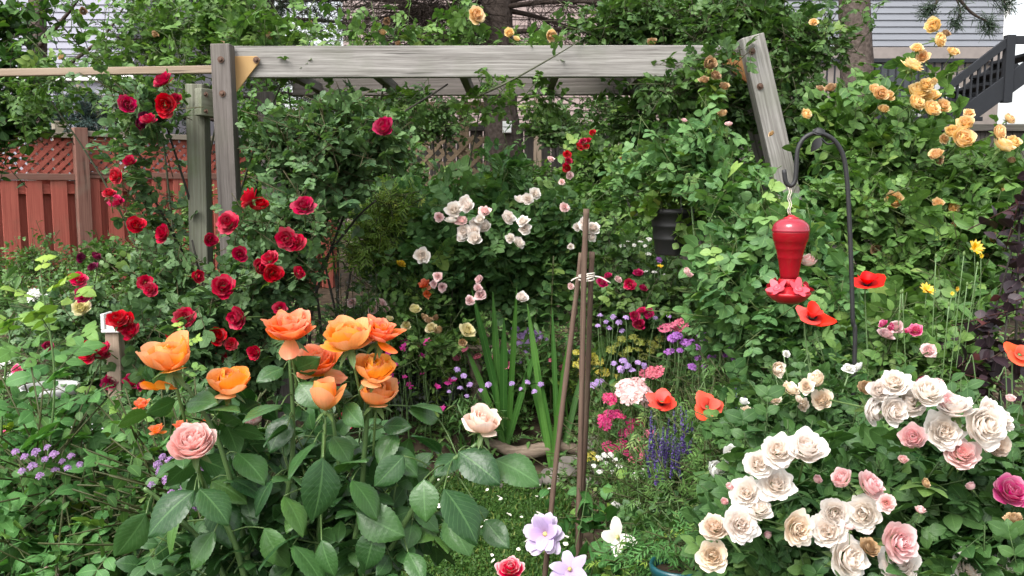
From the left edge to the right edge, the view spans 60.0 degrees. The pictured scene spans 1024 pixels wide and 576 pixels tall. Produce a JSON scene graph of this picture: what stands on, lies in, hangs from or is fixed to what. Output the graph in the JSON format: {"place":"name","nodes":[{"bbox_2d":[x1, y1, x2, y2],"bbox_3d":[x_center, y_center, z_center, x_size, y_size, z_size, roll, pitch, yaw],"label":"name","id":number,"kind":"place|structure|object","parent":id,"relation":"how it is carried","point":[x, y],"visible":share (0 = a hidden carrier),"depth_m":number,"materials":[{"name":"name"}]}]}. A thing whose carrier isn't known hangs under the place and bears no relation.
{"place":"outdoors","nodes":[
{"label":"outdoors","id":0,"kind":"place"},
{"bbox_2d":[359,471,589,575],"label":"lawn","id":1,"kind":"structure","parent":0,"point":[481,545],"depth_m":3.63,"materials":[{"name":"plant"}]},
{"bbox_2d":[113,308,539,575],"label":"rose bush","id":2,"kind":"object","parent":1,"relation":"on","point":[325,516],"visible":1,"depth_m":1.52,"materials":[{"name":"green plant"}]},
{"bbox_2d":[494,555,524,575],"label":"rose","id":3,"kind":"object","parent":1,"relation":"on","point":[504,567],"visible":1,"depth_m":2.55,"materials":[{"name":"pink plant"}]},
{"bbox_2d":[0,218,1023,575],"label":"ground","id":4,"kind":"structure","parent":0,"point":[588,536],"depth_m":4.89,"materials":[{"name":"soil"}]},
{"bbox_2d":[0,257,60,398],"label":"white daisy","id":5,"kind":"object","parent":4,"relation":"on","point":[19,283],"visible":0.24,"depth_m":4.59,"materials":[{"name":"green plant"}]},
{"bbox_2d":[0,334,66,433],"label":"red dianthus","id":6,"kind":"object","parent":4,"relation":"on","point":[19,368],"visible":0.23,"depth_m":3.51,"materials":[{"name":"green plant"}]},
{"bbox_2d":[0,121,92,288],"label":"red fence","id":7,"kind":"object","parent":4,"relation":"on","point":[55,200],"visible":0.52,"depth_m":8.06,"materials":[{"name":"wood"}]},
{"bbox_2d":[19,380,80,402],"bbox_3d":[-1.807,0.549,3.483,0.219,0.338,0.219,0,6,0],"label":"rock","id":8,"kind":"object","parent":4,"relation":"on","point":[58,394],"visible":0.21,"depth_m":3.48,"materials":[{"name":"grey stone"}]},
{"bbox_2d":[0,0,126,187],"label":"garden tree","id":9,"kind":"object","parent":4,"relation":"on","point":[31,19],"visible":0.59,"depth_m":6.08,"materials":[{"name":"green plant"}]},
{"bbox_2d":[10,285,122,349],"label":"rose bush","id":10,"kind":"object","parent":4,"relation":"on","point":[85,307],"visible":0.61,"depth_m":3.85,"materials":[{"name":"green plant"}]},
{"bbox_2d":[0,360,159,575],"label":"oregano","id":11,"kind":"object","parent":4,"relation":"on","point":[35,475],"visible":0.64,"depth_m":1.97,"materials":[{"name":"green plant"}]},
{"bbox_2d":[49,90,111,180],"bbox_3d":[-5.020,-1.042,10.339,1.250,2.566,1.281,-4,8,-32],"label":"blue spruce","id":12,"kind":"object","parent":4,"relation":"on","point":[87,120],"visible":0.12,"depth_m":10.17,"materials":[{"name":"green plant"}]},
{"bbox_2d":[0,254,206,575],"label":"young rose","id":13,"kind":"object","parent":4,"relation":"on","point":[59,414],"visible":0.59,"depth_m":1.96,"materials":[{"name":"green plant"}]},
{"bbox_2d":[0,367,209,575],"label":"leafy plant","id":14,"kind":"object","parent":4,"relation":"on","point":[147,374],"visible":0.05,"depth_m":2.73,"materials":[{"name":"green plant"}]},
{"bbox_2d":[0,250,215,410],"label":"rose bush","id":15,"kind":"object","parent":4,"relation":"on","point":[136,323],"visible":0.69,"depth_m":3.74,"materials":[{"name":"green plant"}]},
{"bbox_2d":[0,183,219,329],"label":"shrub","id":16,"kind":"object","parent":4,"relation":"on","point":[30,264],"visible":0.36,"depth_m":6.32,"materials":[{"name":"green plant"}]},
{"bbox_2d":[100,311,124,399],"bbox_3d":[-1.588,0.609,3.590,0.072,1.029,0.080,0,6,0],"label":"wooden stake","id":17,"kind":"object","parent":4,"relation":"on","point":[114,338],"visible":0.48,"depth_m":3.53,"materials":[{"name":"white paint"}]},
{"bbox_2d":[0,0,254,180],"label":"house","id":18,"kind":"structure","parent":4,"relation":"on","point":[64,46],"depth_m":16.59,"materials":[{"name":"white"}]},
{"bbox_2d":[0,0,336,305],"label":"climbing rose","id":19,"kind":"object","parent":4,"relation":"on","point":[234,22],"visible":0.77,"depth_m":4.40,"materials":[{"name":"green plant"}]},
{"bbox_2d":[37,377,361,575],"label":"oregano","id":20,"kind":"object","parent":4,"relation":"on","point":[138,499],"visible":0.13,"depth_m":1.87,"materials":[{"name":"green plant"}]},
{"bbox_2d":[88,131,336,296],"bbox_3d":[-2.982,-0.693,9.188,2.708,1.729,0.120,-6,9,-42],"label":"red fence","id":21,"kind":"object","parent":4,"relation":"on","point":[103,214],"visible":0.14,"depth_m":8.60,"materials":[{"name":"wood"}]},
{"bbox_2d":[67,0,436,170],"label":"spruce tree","id":22,"kind":"object","parent":4,"relation":"on","point":[298,17],"visible":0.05,"depth_m":10.41,"materials":[{"name":"green plant"}]},
{"bbox_2d":[65,64,447,449],"bbox_3d":[-1.116,0.004,4.053,1.634,2.095,1.242,0,6,0],"label":"climbing rose","id":23,"kind":"object","parent":4,"relation":"on","point":[267,262],"visible":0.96,"depth_m":3.93,"materials":[{"name":"green plant"}]},
{"bbox_2d":[204,78,438,316],"bbox_3d":[-1.514,-0.697,7.041,1.893,2.092,1.560,0,6,0],"label":"shrub","id":24,"kind":"object","parent":4,"relation":"on","point":[249,106],"visible":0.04,"depth_m":7.04,"materials":[{"name":"green plant"}]},
{"bbox_2d":[313,249,418,439],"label":"rose bush","id":25,"kind":"object","parent":4,"relation":"on","point":[357,287],"visible":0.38,"depth_m":4.77,"materials":[{"name":"green plant"}]},
{"bbox_2d":[332,272,382,351],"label":"lavender stem","id":26,"kind":"object","parent":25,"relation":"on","point":[362,297],"visible":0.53,"depth_m":4.46,"materials":[{"name":"green plant"}]},
{"bbox_2d":[320,174,430,314],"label":"foliage plant","id":27,"kind":"object","parent":4,"relation":"on","point":[376,238],"visible":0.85,"depth_m":4.86,"materials":[{"name":"green plant"}]},
{"bbox_2d":[381,260,462,402],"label":"rose bush","id":28,"kind":"object","parent":4,"relation":"on","point":[424,293],"visible":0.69,"depth_m":4.74,"materials":[{"name":"green plant"}]},
{"bbox_2d":[385,337,468,425],"bbox_3d":[-0.484,0.481,4.789,0.499,0.523,0.664,1,7,11],"label":"dianthus","id":29,"kind":"object","parent":4,"relation":"on","point":[399,397],"visible":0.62,"depth_m":4.74,"materials":[{"name":"green plant"}]},
{"bbox_2d":[375,102,485,185],"bbox_3d":[-0.941,-0.800,9.397,1.438,2.296,0.165,0,6,0],"label":"lattice panel","id":30,"kind":"object","parent":4,"relation":"on","point":[461,151],"visible":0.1,"depth_m":9.30,"materials":[{"name":"wood"}]},
{"bbox_2d":[404,364,458,415],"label":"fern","id":31,"kind":"object","parent":4,"relation":"on","point":[439,397],"visible":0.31,"depth_m":4.79,"materials":[{"name":"green plant"}]},
{"bbox_2d":[355,284,512,438],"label":"rose bush","id":32,"kind":"object","parent":4,"relation":"on","point":[440,346],"visible":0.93,"depth_m":4.56,"materials":[{"name":"green plant"}]},
{"bbox_2d":[390,321,489,390],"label":"foliage plant","id":33,"kind":"object","parent":4,"relation":"on","point":[446,362],"visible":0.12,"depth_m":4.93,"materials":[{"name":"green plant"}]},
{"bbox_2d":[334,342,578,428],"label":"foliage plant","id":34,"kind":"object","parent":4,"relation":"on","point":[468,374],"visible":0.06,"depth_m":5.02,"materials":[{"name":"green plant"}]},
{"bbox_2d":[432,430,503,477],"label":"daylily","id":35,"kind":"object","parent":4,"relation":"on","point":[461,439],"visible":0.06,"depth_m":4.62,"materials":[{"name":"green plant"}]},
{"bbox_2d":[410,389,533,448],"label":"foliage plant","id":36,"kind":"object","parent":4,"relation":"on","point":[460,412],"visible":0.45,"depth_m":4.55,"materials":[{"name":"green plant"}]},
{"bbox_2d":[323,0,656,329],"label":"climbing rose","id":37,"kind":"object","parent":4,"relation":"on","point":[455,16],"visible":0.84,"depth_m":4.34,"materials":[{"name":"green plant"}]},
{"bbox_2d":[346,120,638,352],"bbox_3d":[-0.140,-0.151,4.984,1.689,1.590,1.298,0,6,0],"label":"rose bush","id":38,"kind":"object","parent":4,"relation":"on","point":[482,235],"visible":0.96,"depth_m":4.84,"materials":[{"name":"green plant"}]},
{"bbox_2d":[264,0,731,171],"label":"spruce tree","id":39,"kind":"object","parent":4,"relation":"on","point":[499,13],"visible":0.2,"depth_m":8.64,"materials":[{"name":"green plant"}]},
{"bbox_2d":[466,287,537,454],"bbox_3d":[-0.064,0.436,4.619,0.405,0.900,0.107,1,7,13],"label":"gladiolus","id":40,"kind":"object","parent":4,"relation":"on","point":[497,371],"visible":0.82,"depth_m":4.63,"materials":[{"name":"green plant"}]},
{"bbox_2d":[0,320,1020,574],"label":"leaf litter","id":41,"kind":"object","parent":4,"relation":"on","point":[594,408],"visible":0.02,"depth_m":5.87,"materials":[{"name":"plant"}]},
{"bbox_2d":[0,292,1023,548],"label":"ground cover","id":42,"kind":"object","parent":4,"relation":"on","point":[514,438],"visible":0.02,"depth_m":4.84,"materials":[{"name":"green plant"}]},
{"bbox_2d":[294,316,414,419],"bbox_3d":[-0.811,0.465,4.790,0.565,0.612,0.688,2,7,17],"label":"cranesbill","id":43,"kind":"object","parent":42,"relation":"on","point":[348,374],"visible":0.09,"depth_m":4.81,"materials":[{"name":"green plant"}]},
{"bbox_2d":[463,351,482,400],"bbox_3d":[-0.204,0.451,4.797,0.093,0.344,0.158,4,8,34],"label":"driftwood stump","id":44,"kind":"object","parent":42,"relation":"on","point":[479,367],"visible":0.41,"depth_m":4.78,"materials":[{"name":"wood"}]},
{"bbox_2d":[460,345,491,351],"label":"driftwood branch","id":45,"kind":"object","parent":44,"relation":"on","point":[474,349],"visible":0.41,"depth_m":4.71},
{"bbox_2d":[419,338,543,401],"bbox_3d":[-0.204,0.492,4.798,0.522,0.501,0.923,-3,7,-26],"label":"thyme","id":46,"kind":"object","parent":42,"relation":"on","point":[487,384],"visible":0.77,"depth_m":4.73,"materials":[{"name":"green plant"}]},
{"bbox_2d":[404,314,562,404],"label":"coneflower","id":47,"kind":"object","parent":42,"relation":"on","point":[456,357],"visible":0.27,"depth_m":4.73,"materials":[{"name":"green plant"}]},
{"bbox_2d":[649,555,694,575],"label":"plastic pot","id":48,"kind":"object","parent":42,"relation":"on","point":[662,568],"visible":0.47,"depth_m":2.45,"materials":[{"name":"plastic"}]},
{"bbox_2d":[185,33,840,469],"bbox_3d":[0.207,-0.094,4.569,3.504,2.236,0.908,0,6,0],"label":"garden arbor","id":49,"kind":"object","parent":4,"relation":"on","point":[579,69],"visible":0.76,"depth_m":4.11,"materials":[{"name":"wood"}]},
{"bbox_2d":[0,65,211,76],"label":"rail","id":50,"kind":"object","parent":49,"relation":"attached to","point":[86,71],"depth_m":4.14,"materials":[{"name":"wood"}]},
{"bbox_2d":[651,91,701,255],"bbox_3d":[0.759,-0.591,4.198,0.252,0.853,0.527,0,6,0],"label":"hanging pot","id":51,"kind":"object","parent":49,"relation":"hanging from","point":[663,222],"visible":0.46,"depth_m":4.01,"materials":[{"name":"black plastic"}]},
{"bbox_2d":[630,178,707,248],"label":"pot plant","id":52,"kind":"object","parent":51,"relation":"in","point":[653,203],"visible":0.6,"depth_m":4.00,"materials":[{"name":"green plant"}]},
{"bbox_2d":[366,95,669,187],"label":"shrub","id":53,"kind":"object","parent":4,"relation":"on","point":[434,131],"visible":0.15,"depth_m":8.01,"materials":[{"name":"green plant"}]},
{"bbox_2d":[482,311,565,425],"bbox_3d":[0.077,0.433,4.840,0.503,0.659,0.707,0,6,0],"label":"scabious","id":54,"kind":"object","parent":4,"relation":"on","point":[520,370],"visible":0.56,"depth_m":4.78,"materials":[{"name":"green plant"}]},
{"bbox_2d":[342,0,711,239],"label":"house","id":55,"kind":"structure","parent":4,"relation":"on","point":[522,26],"depth_m":17.54,"materials":[{"name":"grey"}]},
{"bbox_2d":[427,98,638,313],"bbox_3d":[0.207,-0.677,7.194,1.506,1.995,2.014,6,8,41],"label":"shrub","id":56,"kind":"object","parent":4,"relation":"on","point":[555,133],"visible":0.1,"depth_m":7.71,"materials":[{"name":"green plant"}]},
{"bbox_2d":[489,439,577,458],"bbox_3d":[0.161,0.848,4.638,0.580,0.115,0.117,0,6,0],"label":"driftwood log","id":57,"kind":"object","parent":4,"relation":"on","point":[537,450],"visible":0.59,"depth_m":4.60,"materials":[{"name":"wood"}]},
{"bbox_2d":[533,96,541,183],"bbox_3d":[0.250,-0.717,8.573,0.140,2.315,0.100,0,6,0],"label":"timber post","id":58,"kind":"object","parent":4,"relation":"on","point":[537,154],"depth_m":8.47,"materials":[{"name":"wood"}]},
{"bbox_2d":[526,304,578,467],"bbox_3d":[0.228,0.524,4.579,0.300,0.891,0.136,-1,6,-5],"label":"gladiolus","id":59,"kind":"object","parent":4,"relation":"on","point":[542,410],"visible":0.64,"depth_m":4.56,"materials":[{"name":"green plant"}]},
{"bbox_2d":[537,256,568,423],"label":"lily","id":60,"kind":"object","parent":4,"relation":"on","point":[546,369],"visible":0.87,"depth_m":4.64,"materials":[{"name":"green plant"}]},
{"bbox_2d":[541,467,565,485],"bbox_3d":[0.211,0.957,4.499,0.135,0.082,0.104,0,6,-1],"label":"rock","id":61,"kind":"object","parent":4,"relation":"on","point":[547,479],"visible":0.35,"depth_m":4.46,"materials":[{"name":"stone"}]},
{"bbox_2d":[558,455,576,477],"bbox_3d":[0.299,0.912,4.533,0.138,0.099,0.170,1,7,12],"label":"rock","id":62,"kind":"object","parent":4,"relation":"on","point":[570,469],"visible":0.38,"depth_m":4.47,"materials":[{"name":"stone"}]},
{"bbox_2d":[542,209,610,575],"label":"stake tripod","id":63,"kind":"object","parent":4,"relation":"on","point":[583,277],"visible":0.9,"depth_m":3.23,"materials":[{"name":"wood"}]},
{"bbox_2d":[562,394,595,436],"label":"grass clump","id":64,"kind":"object","parent":4,"relation":"on","point":[567,415],"visible":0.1,"depth_m":4.72,"materials":[{"name":"green plant"}]},
{"bbox_2d":[523,469,642,575],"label":"clematis","id":65,"kind":"object","parent":4,"relation":"on","point":[543,532],"visible":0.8,"depth_m":3.06,"materials":[{"name":"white plant"}]},
{"bbox_2d":[549,397,621,494],"bbox_3d":[0.418,0.788,4.076,0.402,0.528,0.488,-3,7,-24],"label":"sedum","id":66,"kind":"object","parent":4,"relation":"on","point":[593,453],"visible":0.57,"depth_m":4.11,"materials":[{"name":"green plant"}]},
{"bbox_2d":[529,411,644,539],"bbox_3d":[0.441,0.834,3.768,0.613,0.549,0.631,-4,7,-30],"label":"alyssum","id":67,"kind":"object","parent":4,"relation":"on","point":[596,488],"visible":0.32,"depth_m":3.79,"materials":[{"name":"green plant"}]},
{"bbox_2d":[533,334,642,415],"bbox_3d":[0.440,0.485,4.828,0.690,0.554,0.582,0,6,0],"label":"sedum","id":68,"kind":"object","parent":4,"relation":"on","point":[572,385],"visible":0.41,"depth_m":4.73,"materials":[{"name":"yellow plant"}]},
{"bbox_2d":[545,382,680,502],"bbox_3d":[0.479,0.733,4.028,0.640,0.648,0.696,0,6,0],"label":"yarrow","id":69,"kind":"object","parent":4,"relation":"on","point":[605,421],"visible":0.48,"depth_m":3.92,"materials":[{"name":"green plant"}]},
{"bbox_2d":[572,342,653,442],"bbox_3d":[0.590,0.571,4.551,0.548,0.571,0.647,-1,7,-13],"label":"scabious","id":70,"kind":"object","parent":4,"relation":"on","point":[620,368],"visible":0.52,"depth_m":4.52,"materials":[{"name":"green plant"}]},
{"bbox_2d":[563,291,674,378],"bbox_3d":[0.560,0.356,4.620,0.449,0.808,0.782,-1,7,-12],"label":"aster","id":71,"kind":"object","parent":4,"relation":"on","point":[617,322],"visible":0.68,"depth_m":4.34,"materials":[{"name":"green plant"}]},
{"bbox_2d":[537,128,715,334],"bbox_3d":[0.692,-0.426,6.471,1.594,1.707,1.326,5,8,38],"label":"rose bush","id":72,"kind":"object","parent":4,"relation":"on","point":[585,163],"visible":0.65,"depth_m":6.53,"materials":[{"name":"green plant"}]},
{"bbox_2d":[556,217,697,442],"bbox_3d":[0.626,0.234,4.681,0.853,1.212,0.900,-3,7,-22],"label":"rose bush","id":73,"kind":"object","parent":4,"relation":"on","point":[624,292],"visible":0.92,"depth_m":4.50,"materials":[{"name":"green plant"}]},
{"bbox_2d":[589,374,667,460],"bbox_3d":[0.578,0.708,3.914,0.415,0.722,0.563,-2,7,-14],"label":"phlox","id":74,"kind":"object","parent":4,"relation":"on","point":[633,389],"visible":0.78,"depth_m":3.68,"materials":[{"name":"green plant"}]},
{"bbox_2d":[571,334,687,401],"bbox_3d":[0.737,0.379,4.782,0.778,0.606,0.780,-1,7,-13],"label":"lady mantle","id":75,"kind":"object","parent":4,"relation":"on","point":[655,345],"visible":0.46,"depth_m":4.42,"materials":[{"name":"green plant"}]},
{"bbox_2d":[587,381,678,509],"bbox_3d":[0.563,0.744,3.623,0.473,0.714,0.536,-3,7,-24],"label":"sweet william","id":76,"kind":"object","parent":4,"relation":"on","point":[636,405],"visible":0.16,"depth_m":3.66,"materials":[{"name":"pink plant"}]},
{"bbox_2d":[584,506,696,575],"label":"poppy foliage","id":77,"kind":"object","parent":4,"relation":"on","point":[641,558],"visible":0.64,"depth_m":2.52,"materials":[{"name":"green plant"}]},
{"bbox_2d":[604,216,678,279],"bbox_3d":[0.756,0.096,5.288,0.758,1.028,1.119,0,6,0],"label":"alyssum","id":78,"kind":"object","parent":4,"relation":"on","point":[652,262],"visible":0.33,"depth_m":5.33,"materials":[{"name":"green plant"}]},
{"bbox_2d":[597,484,698,574],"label":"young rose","id":79,"kind":"object","parent":4,"relation":"on","point":[626,514],"visible":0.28,"depth_m":2.89,"materials":[{"name":"green plant"}]},
{"bbox_2d":[630,388,683,575],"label":"poppy","id":80,"kind":"object","parent":4,"relation":"on","point":[661,399],"visible":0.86,"depth_m":2.96,"materials":[{"name":"red plant"}]},
{"bbox_2d":[634,240,681,279],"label":"bellflower","id":81,"kind":"object","parent":4,"relation":"on","point":[657,258],"visible":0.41,"depth_m":5.19,"materials":[{"name":"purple plant"}]},
{"bbox_2d":[617,318,700,424],"bbox_3d":[0.806,0.451,4.524,0.575,0.816,0.765,1,7,11],"label":"yarrow","id":82,"kind":"object","parent":4,"relation":"on","point":[655,372],"visible":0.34,"depth_m":4.30,"materials":[{"name":"green plant"}]},
{"bbox_2d":[588,388,745,505],"bbox_3d":[0.586,0.638,3.170,0.479,0.651,0.597,-5,8,-40],"label":"salvia","id":83,"kind":"object","parent":4,"relation":"on","point":[663,450],"visible":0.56,"depth_m":3.01,"materials":[{"name":"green plant"}]},
{"bbox_2d":[575,346,765,574],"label":"foliage plant","id":84,"kind":"object","parent":4,"relation":"on","point":[695,463],"visible":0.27,"depth_m":3.06,"materials":[{"name":"green plant"}]},
{"bbox_2d":[364,124,1023,279],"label":"dark fence","id":85,"kind":"object","parent":4,"relation":"on","point":[982,130],"visible":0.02,"depth_m":10.46,"materials":[{"name":"wood"}]},
{"bbox_2d":[638,321,767,418],"bbox_3d":[0.937,0.577,4.253,0.692,0.908,0.849,2,7,20],"label":"verbena","id":86,"kind":"object","parent":4,"relation":"on","point":[673,337],"visible":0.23,"depth_m":4.28,"materials":[{"name":"green plant"}]},
{"bbox_2d":[644,324,768,413],"bbox_3d":[0.952,0.586,3.867,0.709,0.976,0.756,0,6,0],"label":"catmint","id":87,"kind":"object","parent":4,"relation":"on","point":[692,366],"visible":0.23,"depth_m":3.87,"materials":[{"name":"green plant"}]},
{"bbox_2d":[693,382,726,473],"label":"poppy","id":88,"kind":"object","parent":4,"relation":"on","point":[704,400],"visible":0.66,"depth_m":2.80,"materials":[{"name":"red plant"}]},
{"bbox_2d":[542,0,902,243],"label":"climbing rose","id":89,"kind":"object","parent":4,"relation":"on","point":[795,38],"visible":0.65,"depth_m":4.33,"materials":[{"name":"green plant"}]},
{"bbox_2d":[595,55,884,418],"bbox_3d":[0.981,0.065,3.704,1.175,2.050,1.536,0,6,0],"label":"rose bush","id":90,"kind":"object","parent":4,"relation":"on","point":[734,269],"visible":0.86,"depth_m":3.38,"materials":[{"name":"green plant"}]},
{"bbox_2d":[683,330,883,476],"bbox_3d":[0.737,0.686,2.513,0.724,1.079,0.525,-2,7,-20],"label":"rose bush","id":91,"kind":"object","parent":4,"relation":"on","point":[807,396],"visible":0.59,"depth_m":2.46,"materials":[{"name":"green plant"}]},
{"bbox_2d":[782,301,836,381],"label":"poppy","id":92,"kind":"object","parent":4,"relation":"on","point":[812,313],"visible":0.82,"depth_m":2.47,"materials":[{"name":"red plant"}]},
{"bbox_2d":[782,127,856,394],"bbox_3d":[0.924,0.361,2.703,0.248,1.679,0.022,0,6,0],"label":"shepherds hook","id":93,"kind":"object","parent":4,"relation":"on","point":[817,142],"visible":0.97,"depth_m":2.63,"materials":[{"name":"black metal"}]},
{"bbox_2d":[762,187,814,303],"bbox_3d":[0.834,-0.132,2.654,0.152,0.361,0.158,0,6,0],"label":"hummingbird feeder","id":94,"kind":"object","parent":93,"relation":"hanging from","point":[790,234],"visible":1,"depth_m":2.62,"materials":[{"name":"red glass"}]},
{"bbox_2d":[656,112,1023,247],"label":"shrub","id":95,"kind":"object","parent":4,"relation":"on","point":[748,159],"visible":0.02,"depth_m":7.24,"materials":[{"name":"green plant"}]},
{"bbox_2d":[673,363,1023,575],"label":"rose bush","id":96,"kind":"object","parent":4,"relation":"on","point":[906,475],"visible":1,"depth_m":1.74,"materials":[{"name":"green plant"}]},
{"bbox_2d":[854,271,901,403],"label":"poppy","id":97,"kind":"object","parent":4,"relation":"on","point":[865,280],"visible":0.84,"depth_m":2.77,"materials":[{"name":"red plant"}]},
{"bbox_2d":[746,0,1010,155],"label":"house","id":98,"kind":"structure","parent":4,"relation":"on","point":[898,30],"depth_m":16.05,"materials":[{"name":"grey"}]},
{"bbox_2d":[875,64,928,116],"bbox_3d":[6.831,-2.939,16.261,1.518,2.280,0.034,0,6,0],"label":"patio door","id":99,"kind":"structure","parent":98,"relation":"in","point":[891,71],"depth_m":16.14,"materials":[{"name":"grey glass"}]},
{"bbox_2d":[782,16,1023,395],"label":"climbing rose","id":100,"kind":"object","parent":4,"relation":"on","point":[904,207],"visible":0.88,"depth_m":3.61,"materials":[{"name":"green plant"}]},
{"bbox_2d":[792,35,1023,144],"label":"deck","id":101,"kind":"structure","parent":4,"relation":"on","point":[999,80],"depth_m":11.57,"materials":[{"name":"grey paint"}]},
{"bbox_2d":[821,292,1001,403],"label":"rose bush","id":102,"kind":"object","parent":4,"relation":"on","point":[923,350],"visible":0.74,"depth_m":2.82,"materials":[{"name":"green plant"}]},
{"bbox_2d":[838,0,1021,267],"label":"pine tree","id":103,"kind":"object","parent":4,"relation":"on","point":[865,48],"visible":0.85,"depth_m":8.61,"materials":[{"name":"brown plant"}]},
{"bbox_2d":[901,251,978,393],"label":"poppy","id":104,"kind":"object","parent":4,"relation":"on","point":[948,304],"visible":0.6,"depth_m":2.72,"materials":[{"name":"green plant"}]},
{"bbox_2d":[910,214,1023,332],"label":"dahlia","id":105,"kind":"object","parent":4,"relation":"on","point":[977,247],"visible":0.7,"depth_m":3.32,"materials":[{"name":"green plant"}]},
{"bbox_2d":[938,171,1023,404],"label":"smoke bush","id":106,"kind":"object","parent":4,"relation":"on","point":[1010,284],"visible":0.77,"depth_m":2.84,"materials":[{"name":"purple plant"}]},
{"bbox_2d":[960,342,1023,407],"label":"poppy","id":107,"kind":"object","parent":4,"relation":"on","point":[1015,353],"visible":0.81,"depth_m":2.37,"materials":[{"name":"red plant"}]},
{"bbox_2d":[274,0,1023,123],"label":"sky","id":108,"kind":"structure","parent":0,"point":[1015,108],"materials":[{"name":"white"}]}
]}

